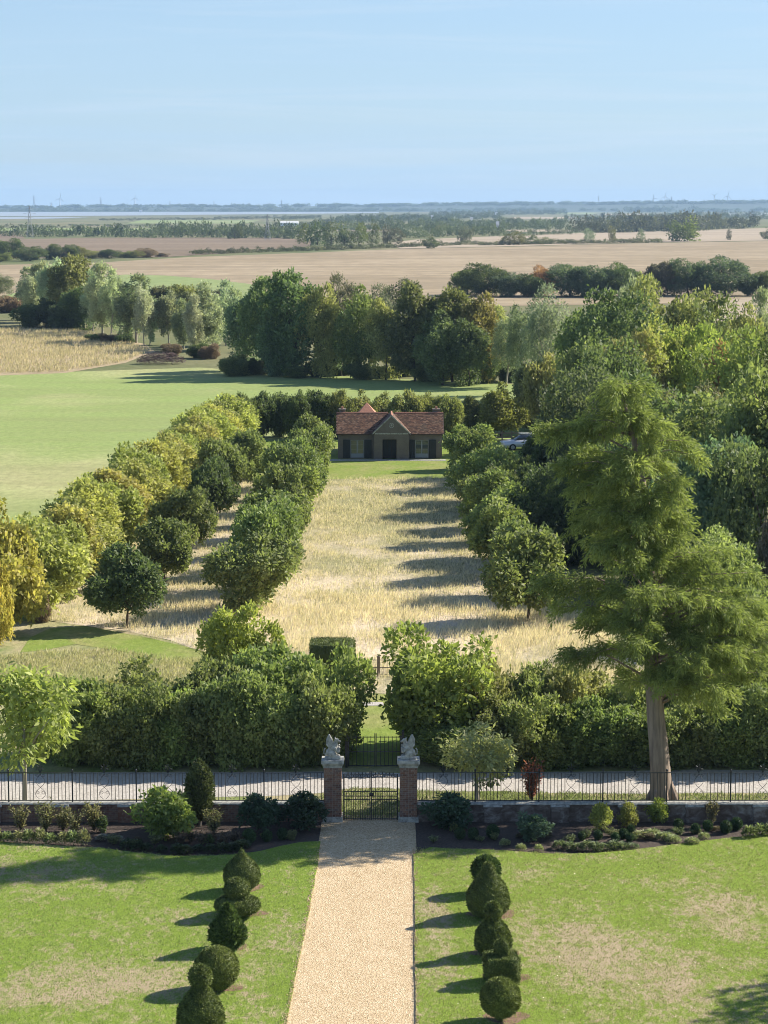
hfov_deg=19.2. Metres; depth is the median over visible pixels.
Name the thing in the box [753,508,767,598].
woodland tree
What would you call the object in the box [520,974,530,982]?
bare soil
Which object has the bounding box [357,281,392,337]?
belt tree
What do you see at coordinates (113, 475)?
lime tree
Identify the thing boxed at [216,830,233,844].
flower stems
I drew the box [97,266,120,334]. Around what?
poplar tree
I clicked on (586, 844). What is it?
perennial clump
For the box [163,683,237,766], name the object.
hedge shrub
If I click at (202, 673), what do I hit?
hedge shrub
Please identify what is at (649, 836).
bedding plant
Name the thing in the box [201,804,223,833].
rose bush
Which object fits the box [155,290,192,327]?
scrub tree
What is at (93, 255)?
field tree
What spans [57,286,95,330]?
scrub tree
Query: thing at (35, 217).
estuary water
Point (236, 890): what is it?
topiary yew
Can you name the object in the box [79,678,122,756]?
hedge shrub
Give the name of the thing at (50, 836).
perennial clump
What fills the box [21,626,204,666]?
mown path
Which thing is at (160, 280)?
green field
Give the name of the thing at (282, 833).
box ball
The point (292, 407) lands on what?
hedge tree
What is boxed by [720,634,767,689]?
hedge shrub
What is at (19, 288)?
poplar tree
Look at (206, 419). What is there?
lime tree
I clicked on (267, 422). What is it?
hedge tree
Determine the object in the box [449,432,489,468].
oak tree
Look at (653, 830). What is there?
hosta clump
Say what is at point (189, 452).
lime tree
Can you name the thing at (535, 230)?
field
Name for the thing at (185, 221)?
field
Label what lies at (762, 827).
perennial clump
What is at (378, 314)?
belt tree
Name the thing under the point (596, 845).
perennial clump
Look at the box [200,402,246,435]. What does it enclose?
lime tree
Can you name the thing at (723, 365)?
woodland tree
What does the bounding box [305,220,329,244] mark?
tree
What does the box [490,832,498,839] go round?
bedding plant
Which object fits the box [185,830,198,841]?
flower stems
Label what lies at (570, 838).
bedding plant
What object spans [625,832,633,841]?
box ball
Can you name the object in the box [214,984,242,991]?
bare soil
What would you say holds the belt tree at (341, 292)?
on the ground at (6, 320)
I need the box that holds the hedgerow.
[189,237,663,253]
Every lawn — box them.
[0,841,320,1023]
[248,439,522,479]
[413,834,767,1023]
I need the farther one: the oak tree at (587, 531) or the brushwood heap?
the brushwood heap
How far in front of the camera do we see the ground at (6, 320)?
1188.26 m
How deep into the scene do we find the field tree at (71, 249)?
940.32 m
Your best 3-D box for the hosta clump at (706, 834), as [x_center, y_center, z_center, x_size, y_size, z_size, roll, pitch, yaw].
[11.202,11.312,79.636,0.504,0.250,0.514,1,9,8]
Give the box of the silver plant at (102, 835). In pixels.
[95,833,107,840]
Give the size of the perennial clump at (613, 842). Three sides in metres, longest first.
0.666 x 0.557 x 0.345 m
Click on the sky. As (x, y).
(113, 102)
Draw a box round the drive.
[0,770,767,799]
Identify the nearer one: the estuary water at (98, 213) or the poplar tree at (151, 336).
the poplar tree at (151, 336)
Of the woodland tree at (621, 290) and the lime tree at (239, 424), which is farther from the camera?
the woodland tree at (621, 290)
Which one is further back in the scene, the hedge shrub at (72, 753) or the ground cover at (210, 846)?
the hedge shrub at (72, 753)
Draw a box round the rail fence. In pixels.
[494,431,531,439]
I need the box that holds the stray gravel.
[282,847,423,1023]
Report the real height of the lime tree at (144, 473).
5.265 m
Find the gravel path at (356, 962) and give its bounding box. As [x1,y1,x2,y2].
[287,815,415,1023]
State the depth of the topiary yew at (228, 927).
67.27 m
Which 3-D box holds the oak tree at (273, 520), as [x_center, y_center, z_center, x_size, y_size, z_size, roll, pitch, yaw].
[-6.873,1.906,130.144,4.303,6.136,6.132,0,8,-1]
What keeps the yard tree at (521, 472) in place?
on the dry meadow
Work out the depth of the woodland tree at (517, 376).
229.41 m
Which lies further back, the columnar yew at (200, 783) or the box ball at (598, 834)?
the columnar yew at (200, 783)
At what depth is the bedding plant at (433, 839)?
79.17 m
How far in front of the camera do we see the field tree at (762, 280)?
558.49 m
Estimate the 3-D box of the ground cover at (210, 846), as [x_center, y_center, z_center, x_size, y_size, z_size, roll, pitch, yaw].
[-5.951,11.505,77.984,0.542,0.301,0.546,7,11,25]
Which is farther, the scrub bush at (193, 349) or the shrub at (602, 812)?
the scrub bush at (193, 349)
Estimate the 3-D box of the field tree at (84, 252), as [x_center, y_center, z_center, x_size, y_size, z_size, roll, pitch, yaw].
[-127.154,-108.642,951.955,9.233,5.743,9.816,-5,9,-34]
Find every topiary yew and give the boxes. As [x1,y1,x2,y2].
[176,963,226,1023]
[193,944,239,991]
[206,901,247,951]
[213,876,261,916]
[222,847,261,889]
[465,861,511,918]
[469,853,501,878]
[473,900,513,954]
[478,975,521,1020]
[482,937,521,984]
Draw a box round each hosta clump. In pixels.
[499,838,510,845]
[515,843,526,849]
[534,843,543,850]
[632,829,648,838]
[646,828,658,835]
[653,830,675,839]
[664,834,681,842]
[683,836,699,843]
[697,832,710,839]
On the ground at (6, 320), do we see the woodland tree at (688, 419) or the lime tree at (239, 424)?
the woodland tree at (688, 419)
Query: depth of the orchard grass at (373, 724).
94.60 m
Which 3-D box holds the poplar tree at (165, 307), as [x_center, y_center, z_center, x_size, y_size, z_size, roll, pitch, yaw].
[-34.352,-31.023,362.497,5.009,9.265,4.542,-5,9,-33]
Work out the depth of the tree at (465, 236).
1381.71 m
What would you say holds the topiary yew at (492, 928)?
on the lawn at (647, 1013)
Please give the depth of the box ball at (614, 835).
79.25 m
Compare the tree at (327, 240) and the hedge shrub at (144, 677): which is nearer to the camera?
the hedge shrub at (144, 677)
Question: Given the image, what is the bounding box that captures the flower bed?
[0,822,767,855]
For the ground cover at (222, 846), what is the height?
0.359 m
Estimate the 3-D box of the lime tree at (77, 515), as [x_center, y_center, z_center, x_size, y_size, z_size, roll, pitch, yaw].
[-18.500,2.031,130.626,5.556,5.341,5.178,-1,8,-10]
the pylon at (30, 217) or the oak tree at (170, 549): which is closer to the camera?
the oak tree at (170, 549)
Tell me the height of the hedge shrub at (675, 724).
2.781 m
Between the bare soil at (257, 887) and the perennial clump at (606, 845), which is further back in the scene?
the perennial clump at (606, 845)
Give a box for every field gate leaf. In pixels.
[348,733,374,765]
[376,733,401,765]
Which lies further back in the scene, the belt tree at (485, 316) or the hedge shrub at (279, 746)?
the belt tree at (485, 316)
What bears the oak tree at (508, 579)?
on the dry meadow
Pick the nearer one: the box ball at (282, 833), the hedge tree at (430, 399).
the box ball at (282, 833)
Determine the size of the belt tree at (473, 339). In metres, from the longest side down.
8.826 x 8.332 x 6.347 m
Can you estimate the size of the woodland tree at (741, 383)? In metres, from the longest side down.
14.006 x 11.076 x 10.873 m
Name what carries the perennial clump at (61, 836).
on the lawn at (310, 845)
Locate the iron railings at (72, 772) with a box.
[0,764,323,801]
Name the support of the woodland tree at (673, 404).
on the ground at (6, 320)
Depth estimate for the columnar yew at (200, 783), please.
80.87 m
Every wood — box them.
[1,214,329,227]
[295,215,577,237]
[319,204,767,223]
[568,209,760,232]
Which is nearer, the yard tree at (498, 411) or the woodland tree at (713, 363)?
the woodland tree at (713, 363)
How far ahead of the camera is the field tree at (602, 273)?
551.39 m
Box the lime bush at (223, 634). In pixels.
[194,599,287,671]
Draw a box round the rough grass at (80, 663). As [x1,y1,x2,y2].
[0,621,201,716]
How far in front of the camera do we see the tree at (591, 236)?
1401.21 m
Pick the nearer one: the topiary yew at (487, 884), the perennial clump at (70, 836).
the topiary yew at (487, 884)
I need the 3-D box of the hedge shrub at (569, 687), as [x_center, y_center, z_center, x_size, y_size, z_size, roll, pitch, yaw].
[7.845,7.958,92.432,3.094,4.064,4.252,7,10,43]
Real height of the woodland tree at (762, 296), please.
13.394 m
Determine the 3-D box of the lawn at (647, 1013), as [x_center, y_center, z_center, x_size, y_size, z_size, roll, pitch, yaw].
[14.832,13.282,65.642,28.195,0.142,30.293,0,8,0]
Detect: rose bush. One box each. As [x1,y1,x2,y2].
[7,803,30,829]
[32,796,56,831]
[51,803,73,830]
[64,809,84,831]
[83,799,105,830]
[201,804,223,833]
[706,798,719,823]
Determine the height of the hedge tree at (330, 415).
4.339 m
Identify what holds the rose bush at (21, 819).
on the flower bed
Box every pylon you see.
[24,206,34,235]
[264,214,270,239]
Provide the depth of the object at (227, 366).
296.17 m
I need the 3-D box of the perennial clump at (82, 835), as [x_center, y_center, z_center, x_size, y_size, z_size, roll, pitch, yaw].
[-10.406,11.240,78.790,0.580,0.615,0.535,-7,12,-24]
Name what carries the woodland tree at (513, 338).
on the pasture
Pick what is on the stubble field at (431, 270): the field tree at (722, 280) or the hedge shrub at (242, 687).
the field tree at (722, 280)
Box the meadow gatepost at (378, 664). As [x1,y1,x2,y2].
[377,655,379,676]
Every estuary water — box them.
[0,212,378,215]
[0,217,79,218]
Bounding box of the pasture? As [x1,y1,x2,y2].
[0,368,529,620]
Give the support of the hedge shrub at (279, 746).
on the verge
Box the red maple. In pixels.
[520,756,544,799]
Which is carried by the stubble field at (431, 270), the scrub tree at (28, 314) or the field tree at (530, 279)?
the field tree at (530, 279)
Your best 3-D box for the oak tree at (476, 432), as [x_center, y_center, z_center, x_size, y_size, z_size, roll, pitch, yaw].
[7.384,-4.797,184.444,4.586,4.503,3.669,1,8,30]
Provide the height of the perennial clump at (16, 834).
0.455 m
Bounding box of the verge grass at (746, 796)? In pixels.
[318,785,767,819]
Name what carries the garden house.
on the house lawn at (367, 469)
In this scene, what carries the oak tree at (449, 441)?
on the house lawn at (367, 469)
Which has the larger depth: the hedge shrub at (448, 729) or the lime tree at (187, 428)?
the lime tree at (187, 428)
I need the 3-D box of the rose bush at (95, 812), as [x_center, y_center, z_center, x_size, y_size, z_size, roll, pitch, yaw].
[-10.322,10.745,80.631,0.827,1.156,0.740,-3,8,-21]
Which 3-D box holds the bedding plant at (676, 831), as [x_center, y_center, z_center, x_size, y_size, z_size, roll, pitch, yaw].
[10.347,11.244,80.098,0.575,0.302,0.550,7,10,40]
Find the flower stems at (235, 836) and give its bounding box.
[229,829,240,840]
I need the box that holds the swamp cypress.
[521,373,767,799]
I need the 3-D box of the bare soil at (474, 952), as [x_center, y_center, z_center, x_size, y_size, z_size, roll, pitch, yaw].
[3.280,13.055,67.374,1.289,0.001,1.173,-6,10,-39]
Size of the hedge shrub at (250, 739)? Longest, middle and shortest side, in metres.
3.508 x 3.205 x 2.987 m
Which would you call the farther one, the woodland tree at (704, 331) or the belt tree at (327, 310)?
the belt tree at (327, 310)
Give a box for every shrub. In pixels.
[22,710,72,761]
[26,594,51,623]
[44,675,111,767]
[74,680,140,769]
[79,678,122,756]
[93,816,108,832]
[96,654,180,702]
[96,680,173,771]
[124,784,198,840]
[135,686,201,771]
[163,674,202,693]
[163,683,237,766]
[176,788,193,828]
[186,653,262,701]
[191,666,267,771]
[227,682,296,769]
[232,639,323,700]
[236,792,283,834]
[253,680,321,770]
[277,786,329,831]
[288,667,361,767]
[299,640,378,752]
[377,618,498,755]
[399,719,469,767]
[416,791,473,829]
[433,722,503,768]
[448,655,517,723]
[472,688,541,767]
[498,658,572,702]
[498,677,581,771]
[515,810,555,841]
[538,693,608,770]
[541,663,616,706]
[563,696,641,766]
[588,802,613,832]
[591,670,645,711]
[602,699,673,768]
[616,800,639,827]
[637,705,699,770]
[641,690,710,710]
[644,797,669,823]
[664,691,738,768]
[668,665,742,704]
[691,702,766,769]
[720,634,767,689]
[727,682,767,766]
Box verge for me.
[0,692,767,814]
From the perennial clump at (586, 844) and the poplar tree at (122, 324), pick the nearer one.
the perennial clump at (586, 844)
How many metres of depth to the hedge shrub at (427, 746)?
89.63 m
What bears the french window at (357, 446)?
in the garden house
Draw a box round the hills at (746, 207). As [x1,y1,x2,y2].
[0,202,767,211]
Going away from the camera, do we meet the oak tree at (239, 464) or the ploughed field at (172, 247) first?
the oak tree at (239, 464)
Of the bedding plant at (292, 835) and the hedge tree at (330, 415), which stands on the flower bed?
the bedding plant at (292, 835)
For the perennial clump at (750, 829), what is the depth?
79.67 m
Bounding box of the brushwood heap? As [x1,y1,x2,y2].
[136,351,185,363]
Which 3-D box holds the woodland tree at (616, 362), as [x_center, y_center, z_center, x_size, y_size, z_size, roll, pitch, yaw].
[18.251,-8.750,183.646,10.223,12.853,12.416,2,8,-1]
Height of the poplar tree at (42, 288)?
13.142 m
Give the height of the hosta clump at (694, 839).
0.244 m
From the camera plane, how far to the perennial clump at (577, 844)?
78.21 m
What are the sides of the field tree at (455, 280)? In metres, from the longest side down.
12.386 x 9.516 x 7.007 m
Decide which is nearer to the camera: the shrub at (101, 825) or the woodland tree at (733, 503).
the shrub at (101, 825)
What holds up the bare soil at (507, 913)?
on the lawn at (647, 1013)
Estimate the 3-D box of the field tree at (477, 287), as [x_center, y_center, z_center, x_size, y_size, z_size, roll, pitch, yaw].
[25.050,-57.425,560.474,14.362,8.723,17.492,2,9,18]
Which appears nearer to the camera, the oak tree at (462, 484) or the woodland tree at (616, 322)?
the oak tree at (462, 484)
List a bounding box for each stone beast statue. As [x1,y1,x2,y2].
[323,734,340,758]
[400,734,417,758]
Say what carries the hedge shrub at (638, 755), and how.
on the verge
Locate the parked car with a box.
[500,432,531,449]
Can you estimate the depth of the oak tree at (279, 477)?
149.68 m
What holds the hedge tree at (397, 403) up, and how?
on the pasture
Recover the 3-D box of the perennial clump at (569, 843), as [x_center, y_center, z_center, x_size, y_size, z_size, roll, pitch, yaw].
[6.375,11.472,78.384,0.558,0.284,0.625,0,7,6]
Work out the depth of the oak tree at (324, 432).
184.30 m
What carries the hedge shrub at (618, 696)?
on the verge
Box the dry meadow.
[50,479,643,693]
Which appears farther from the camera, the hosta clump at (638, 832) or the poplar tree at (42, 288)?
the poplar tree at (42, 288)
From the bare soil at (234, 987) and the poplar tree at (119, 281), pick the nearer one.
the bare soil at (234, 987)
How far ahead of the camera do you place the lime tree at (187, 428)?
180.15 m
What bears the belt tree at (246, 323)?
on the pasture
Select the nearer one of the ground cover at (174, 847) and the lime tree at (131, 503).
the ground cover at (174, 847)
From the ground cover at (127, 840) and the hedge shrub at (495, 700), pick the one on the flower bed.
the ground cover at (127, 840)
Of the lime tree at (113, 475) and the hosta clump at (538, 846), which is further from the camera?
the lime tree at (113, 475)
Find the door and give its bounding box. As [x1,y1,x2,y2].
[383,439,395,457]
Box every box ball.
[241,828,256,842]
[261,829,272,841]
[276,827,287,839]
[454,827,465,839]
[467,827,478,839]
[486,824,499,837]
[578,831,586,840]
[593,829,602,839]
[611,832,619,840]
[618,828,628,838]
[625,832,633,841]
[626,824,635,832]
[672,818,683,828]
[690,823,700,833]
[702,819,713,831]
[719,820,732,833]
[731,817,743,830]
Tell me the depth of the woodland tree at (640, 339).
202.75 m
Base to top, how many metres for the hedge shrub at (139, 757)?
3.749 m
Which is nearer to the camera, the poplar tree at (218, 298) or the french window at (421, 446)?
the french window at (421, 446)
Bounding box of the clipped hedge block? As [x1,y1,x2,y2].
[309,636,355,676]
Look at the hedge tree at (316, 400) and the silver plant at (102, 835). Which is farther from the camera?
the hedge tree at (316, 400)
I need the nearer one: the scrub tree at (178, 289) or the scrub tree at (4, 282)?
the scrub tree at (178, 289)
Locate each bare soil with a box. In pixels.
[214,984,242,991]
[245,911,267,916]
[251,884,264,891]
[465,909,513,918]
[468,950,518,955]
[483,1012,529,1023]
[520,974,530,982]
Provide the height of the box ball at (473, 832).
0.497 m
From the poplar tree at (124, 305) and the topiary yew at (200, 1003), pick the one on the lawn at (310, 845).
the topiary yew at (200, 1003)
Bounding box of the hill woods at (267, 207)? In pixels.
[0,199,767,211]
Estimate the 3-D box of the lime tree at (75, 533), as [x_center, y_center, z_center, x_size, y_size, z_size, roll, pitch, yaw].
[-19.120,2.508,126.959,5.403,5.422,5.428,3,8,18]
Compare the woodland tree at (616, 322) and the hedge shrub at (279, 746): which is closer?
the hedge shrub at (279, 746)
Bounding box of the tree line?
[0,218,303,238]
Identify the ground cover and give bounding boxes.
[119,837,133,848]
[129,838,144,850]
[140,842,153,850]
[154,844,168,851]
[169,842,182,853]
[177,844,193,854]
[203,843,216,852]
[213,840,231,851]
[226,842,241,851]
[232,838,251,849]
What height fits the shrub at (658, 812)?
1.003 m
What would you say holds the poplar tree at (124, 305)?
on the straw field at (60, 371)
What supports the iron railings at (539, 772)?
on the garden wall at (578, 811)
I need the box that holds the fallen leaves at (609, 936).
[417,843,766,1023]
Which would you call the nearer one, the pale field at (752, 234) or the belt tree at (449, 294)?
the belt tree at (449, 294)
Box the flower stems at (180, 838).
[172,830,186,843]
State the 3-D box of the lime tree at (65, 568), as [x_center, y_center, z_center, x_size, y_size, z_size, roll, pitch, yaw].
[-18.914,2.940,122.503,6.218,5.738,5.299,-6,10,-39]
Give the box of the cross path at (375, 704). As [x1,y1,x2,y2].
[364,702,383,705]
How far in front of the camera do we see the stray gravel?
68.32 m
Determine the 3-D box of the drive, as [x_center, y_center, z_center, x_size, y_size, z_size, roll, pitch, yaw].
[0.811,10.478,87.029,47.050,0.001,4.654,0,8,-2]
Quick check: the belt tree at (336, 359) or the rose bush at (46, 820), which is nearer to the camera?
the rose bush at (46, 820)
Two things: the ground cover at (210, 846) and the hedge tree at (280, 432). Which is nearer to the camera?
the ground cover at (210, 846)
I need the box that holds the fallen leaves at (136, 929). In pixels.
[0,850,308,1021]
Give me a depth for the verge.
89.44 m
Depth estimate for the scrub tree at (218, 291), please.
443.19 m
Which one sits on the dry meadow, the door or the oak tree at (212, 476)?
the oak tree at (212, 476)
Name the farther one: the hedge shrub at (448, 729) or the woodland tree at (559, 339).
the woodland tree at (559, 339)
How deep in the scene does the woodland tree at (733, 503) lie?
124.53 m
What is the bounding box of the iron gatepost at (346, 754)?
[345,733,347,767]
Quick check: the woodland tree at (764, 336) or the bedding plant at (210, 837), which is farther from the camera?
the woodland tree at (764, 336)
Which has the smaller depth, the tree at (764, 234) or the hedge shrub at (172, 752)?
the hedge shrub at (172, 752)
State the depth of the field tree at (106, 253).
960.71 m
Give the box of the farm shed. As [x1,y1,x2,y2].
[280,221,298,225]
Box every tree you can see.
[0,237,26,259]
[0,252,13,261]
[0,275,15,294]
[0,295,22,312]
[0,496,53,635]
[0,514,94,617]
[0,563,15,644]
[0,657,86,799]
[8,303,44,327]
[11,246,48,260]
[14,511,94,602]
[15,265,31,305]
[20,270,40,304]
[23,259,49,302]
[34,256,63,300]
[35,296,57,327]
[35,500,109,587]
[39,477,127,546]
[41,251,59,259]
[44,243,80,259]
[45,252,93,304]
[46,304,81,329]
[49,495,126,560]
[56,471,148,546]
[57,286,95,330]
[78,246,90,257]
[78,269,99,330]
[81,250,100,258]
[81,261,112,333]
[81,539,169,627]
[89,466,158,529]
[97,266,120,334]
[98,249,121,258]
[105,456,176,524]
[106,441,171,483]
[108,460,156,529]
[110,223,124,236]
[110,275,122,330]
[111,272,155,342]
[112,285,133,334]
[117,251,132,257]
[123,250,145,257]
[129,437,192,492]
[131,283,156,345]
[132,515,196,581]
[136,248,158,257]
[140,298,162,344]
[146,485,219,546]
[149,285,174,301]
[153,427,202,456]
[154,288,178,342]
[155,253,168,256]
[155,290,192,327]
[156,433,198,491]
[157,430,202,489]
[158,407,224,438]
[160,422,208,446]
[164,284,202,305]
[170,297,189,348]
[170,403,238,440]
[179,415,222,441]
[180,280,223,343]
[181,293,204,344]
[186,452,241,521]
[194,436,257,487]
[199,527,306,610]
[200,392,260,432]
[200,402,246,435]
[201,288,224,307]
[201,292,226,344]
[211,393,261,425]
[212,399,244,428]
[216,277,238,345]
[222,290,260,360]
[226,222,244,238]
[226,286,243,340]
[227,428,265,478]
[228,493,300,589]
[232,275,292,358]
[236,392,263,434]
[238,486,308,535]
[245,462,324,512]
[253,390,280,437]
[253,492,303,563]
[255,266,322,372]
[256,315,299,376]
[260,440,327,495]
[261,460,312,531]
[265,391,289,436]
[273,435,326,472]
[274,425,328,478]
[279,389,311,437]
[290,421,333,469]
[291,281,345,378]
[294,411,336,452]
[296,223,312,243]
[302,388,329,423]
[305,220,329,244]
[322,220,338,245]
[322,393,335,433]
[328,283,380,377]
[329,271,356,324]
[329,389,359,438]
[332,310,351,375]
[335,221,353,245]
[347,221,368,244]
[354,389,380,411]
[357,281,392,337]
[361,223,381,244]
[361,296,404,379]
[369,391,390,412]
[374,277,413,310]
[381,223,395,243]
[381,279,438,380]
[385,393,413,412]
[391,227,405,243]
[402,388,431,411]
[410,308,469,384]
[413,284,481,381]
[417,233,439,247]
[423,391,441,411]
[433,393,464,436]
[438,422,497,457]
[438,719,519,799]
[442,316,491,386]
[443,441,521,503]
[447,269,491,294]
[447,426,491,468]
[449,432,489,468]
[449,445,508,485]
[455,463,519,514]
[455,467,518,531]
[457,224,473,241]
[457,262,510,295]
[458,480,537,538]
[459,290,505,383]
[460,395,481,428]
[466,492,530,562]
[476,381,530,435]
[477,515,553,582]
[480,526,571,619]
[489,308,528,386]
[490,304,510,342]
[491,271,529,296]
[496,230,525,244]
[503,304,538,382]
[508,446,588,559]
[509,461,564,500]
[511,360,542,401]
[513,281,570,368]
[514,273,544,296]
[514,455,531,475]
[516,375,532,429]
[518,418,549,459]
[518,497,583,565]
[519,349,556,421]
[521,235,541,243]
[526,265,558,295]
[529,442,560,472]
[531,363,643,463]
[536,236,554,243]
[540,339,608,408]
[543,262,595,295]
[550,304,624,359]
[550,326,658,443]
[551,443,575,467]
[558,437,673,558]
[559,284,674,357]
[569,265,624,296]
[578,499,614,565]
[583,228,595,240]
[589,506,676,587]
[599,261,641,296]
[601,321,670,390]
[604,366,698,456]
[608,225,615,240]
[613,271,637,313]
[615,461,700,577]
[622,270,727,342]
[625,273,655,294]
[636,229,644,238]
[637,382,738,474]
[638,312,704,402]
[642,261,679,295]
[645,425,767,587]
[656,379,729,430]
[660,257,714,295]
[660,319,745,397]
[664,522,767,645]
[665,219,681,240]
[668,289,739,349]
[671,215,700,240]
[686,254,760,295]
[686,322,767,401]
[691,384,767,507]
[696,433,767,585]
[699,338,736,403]
[715,355,767,455]
[722,300,767,359]
[726,229,731,239]
[736,273,759,295]
[738,585,767,651]
[745,270,767,292]
[747,285,767,331]
[747,329,767,396]
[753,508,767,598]
[759,227,767,238]
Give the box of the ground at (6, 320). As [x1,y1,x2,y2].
[0,212,767,667]
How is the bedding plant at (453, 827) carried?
on the flower bed
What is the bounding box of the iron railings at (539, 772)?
[417,764,767,801]
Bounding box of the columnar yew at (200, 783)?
[183,757,215,825]
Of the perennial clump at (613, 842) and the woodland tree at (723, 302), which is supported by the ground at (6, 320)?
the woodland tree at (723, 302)
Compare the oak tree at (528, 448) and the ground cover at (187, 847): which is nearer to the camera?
the ground cover at (187, 847)
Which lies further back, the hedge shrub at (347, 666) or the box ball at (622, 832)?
the hedge shrub at (347, 666)
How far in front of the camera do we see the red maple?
84.51 m
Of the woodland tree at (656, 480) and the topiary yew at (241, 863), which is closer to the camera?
the topiary yew at (241, 863)
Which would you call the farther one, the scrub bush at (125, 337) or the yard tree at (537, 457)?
the scrub bush at (125, 337)
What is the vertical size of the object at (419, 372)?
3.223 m
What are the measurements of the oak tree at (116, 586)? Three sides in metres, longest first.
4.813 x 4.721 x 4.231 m
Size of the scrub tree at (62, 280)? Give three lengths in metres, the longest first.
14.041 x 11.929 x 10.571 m
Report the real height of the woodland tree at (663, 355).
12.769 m
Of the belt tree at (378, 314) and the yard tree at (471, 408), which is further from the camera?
the belt tree at (378, 314)
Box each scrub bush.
[83,334,99,341]
[98,333,118,341]
[114,333,135,343]
[160,343,183,356]
[185,343,209,357]
[197,343,220,358]
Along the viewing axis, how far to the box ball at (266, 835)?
79.22 m
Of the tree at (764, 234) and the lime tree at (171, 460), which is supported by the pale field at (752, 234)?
the tree at (764, 234)
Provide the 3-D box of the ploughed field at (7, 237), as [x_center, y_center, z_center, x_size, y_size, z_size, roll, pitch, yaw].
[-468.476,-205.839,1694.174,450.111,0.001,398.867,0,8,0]
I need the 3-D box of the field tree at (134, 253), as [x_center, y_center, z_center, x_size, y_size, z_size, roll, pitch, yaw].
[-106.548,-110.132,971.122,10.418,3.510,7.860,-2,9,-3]
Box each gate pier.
[321,756,343,821]
[397,756,419,822]
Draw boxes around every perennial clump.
[0,831,12,841]
[10,830,25,843]
[22,828,35,843]
[32,827,46,842]
[44,832,56,844]
[55,830,68,843]
[66,829,78,844]
[77,827,90,844]
[551,838,566,848]
[562,840,574,849]
[570,842,583,850]
[579,840,593,851]
[589,841,603,850]
[599,842,612,850]
[608,839,621,849]
[617,840,628,849]
[626,842,639,848]
[740,824,759,837]
[755,822,767,834]
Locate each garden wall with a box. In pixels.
[0,801,323,822]
[417,801,767,822]
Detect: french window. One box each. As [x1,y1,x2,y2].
[350,440,363,457]
[415,440,428,457]
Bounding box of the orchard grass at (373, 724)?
[349,693,404,765]
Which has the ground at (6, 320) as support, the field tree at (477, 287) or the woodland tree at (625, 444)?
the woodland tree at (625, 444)
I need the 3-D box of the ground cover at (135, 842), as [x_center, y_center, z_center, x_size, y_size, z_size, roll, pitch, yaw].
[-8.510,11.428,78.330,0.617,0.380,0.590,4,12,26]
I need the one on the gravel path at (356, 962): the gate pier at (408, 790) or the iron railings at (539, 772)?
the gate pier at (408, 790)
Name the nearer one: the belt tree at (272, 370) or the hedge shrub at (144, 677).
the hedge shrub at (144, 677)
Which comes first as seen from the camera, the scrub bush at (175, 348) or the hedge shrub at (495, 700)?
the hedge shrub at (495, 700)
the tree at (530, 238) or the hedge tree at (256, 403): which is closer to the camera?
the hedge tree at (256, 403)
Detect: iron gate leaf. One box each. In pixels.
[343,771,369,819]
[369,771,397,819]
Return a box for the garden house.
[330,403,445,460]
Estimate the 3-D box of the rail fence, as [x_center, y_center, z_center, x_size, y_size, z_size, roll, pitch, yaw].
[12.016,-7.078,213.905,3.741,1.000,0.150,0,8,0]
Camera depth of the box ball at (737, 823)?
80.67 m
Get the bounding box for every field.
[0,228,152,230]
[0,233,24,238]
[0,238,310,257]
[0,241,767,305]
[0,328,154,374]
[8,275,262,297]
[125,220,258,223]
[393,228,767,247]
[506,230,570,231]
[512,217,577,218]
[546,213,595,213]
[715,297,767,322]
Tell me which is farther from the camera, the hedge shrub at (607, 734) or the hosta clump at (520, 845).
the hedge shrub at (607, 734)
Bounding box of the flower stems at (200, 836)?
[194,829,209,844]
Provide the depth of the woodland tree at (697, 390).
172.74 m
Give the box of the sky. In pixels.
[0,0,767,206]
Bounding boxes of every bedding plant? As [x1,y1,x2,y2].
[106,833,120,844]
[203,833,213,844]
[285,829,296,839]
[428,835,437,841]
[449,822,458,831]
[475,836,485,841]
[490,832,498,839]
[563,834,575,840]
[582,827,592,837]
[603,827,618,835]
[642,831,655,839]
[672,826,684,834]
[712,826,720,831]
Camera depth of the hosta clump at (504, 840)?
78.80 m
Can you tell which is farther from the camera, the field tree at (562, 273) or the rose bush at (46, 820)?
the field tree at (562, 273)

